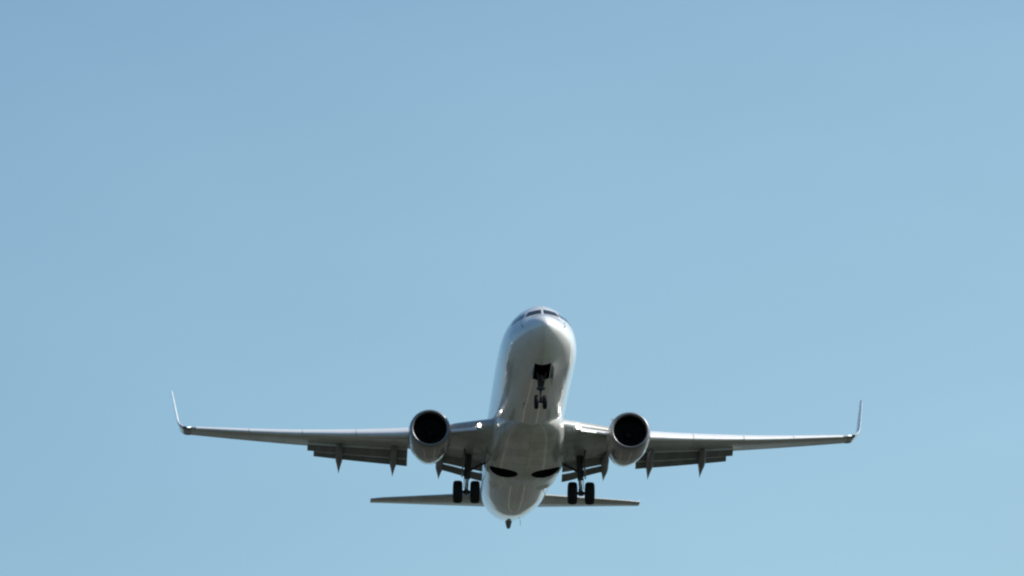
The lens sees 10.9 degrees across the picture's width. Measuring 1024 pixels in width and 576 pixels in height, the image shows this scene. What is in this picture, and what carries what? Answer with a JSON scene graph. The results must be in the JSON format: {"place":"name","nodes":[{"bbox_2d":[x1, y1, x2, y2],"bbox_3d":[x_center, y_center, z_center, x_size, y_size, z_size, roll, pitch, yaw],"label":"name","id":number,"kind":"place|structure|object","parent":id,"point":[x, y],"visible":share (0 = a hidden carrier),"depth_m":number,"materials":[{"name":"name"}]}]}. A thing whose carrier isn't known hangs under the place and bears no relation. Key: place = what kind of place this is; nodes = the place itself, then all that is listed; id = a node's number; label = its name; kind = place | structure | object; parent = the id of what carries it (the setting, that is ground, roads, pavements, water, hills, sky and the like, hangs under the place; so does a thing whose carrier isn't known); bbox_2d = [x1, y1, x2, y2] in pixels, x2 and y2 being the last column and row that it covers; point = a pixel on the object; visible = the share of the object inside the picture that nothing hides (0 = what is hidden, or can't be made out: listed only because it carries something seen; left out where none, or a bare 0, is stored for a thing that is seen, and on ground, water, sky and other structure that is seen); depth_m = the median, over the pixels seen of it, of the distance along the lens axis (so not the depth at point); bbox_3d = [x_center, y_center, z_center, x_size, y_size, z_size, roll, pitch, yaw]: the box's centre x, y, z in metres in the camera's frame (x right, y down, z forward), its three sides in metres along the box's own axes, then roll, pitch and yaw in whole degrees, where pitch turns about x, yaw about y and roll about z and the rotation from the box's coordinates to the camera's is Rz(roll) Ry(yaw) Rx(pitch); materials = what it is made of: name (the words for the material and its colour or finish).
{"place":"outdoors","nodes":[
{"label":"outdoors","id":0,"kind":"place"},
{"bbox_2d":[0,0,1023,575],"label":"sky","id":1,"kind":"structure","parent":0,"point":[742,217],"materials":[{"name":"blue"}]},
{"bbox_2d":[171,306,861,528],"bbox_3d":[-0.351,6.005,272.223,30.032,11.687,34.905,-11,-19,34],"label":"passenger jet","id":2,"kind":"object","parent":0,"point":[521,445],"visible":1,"depth_m":266.01,"materials":[{"name":"white paint"}]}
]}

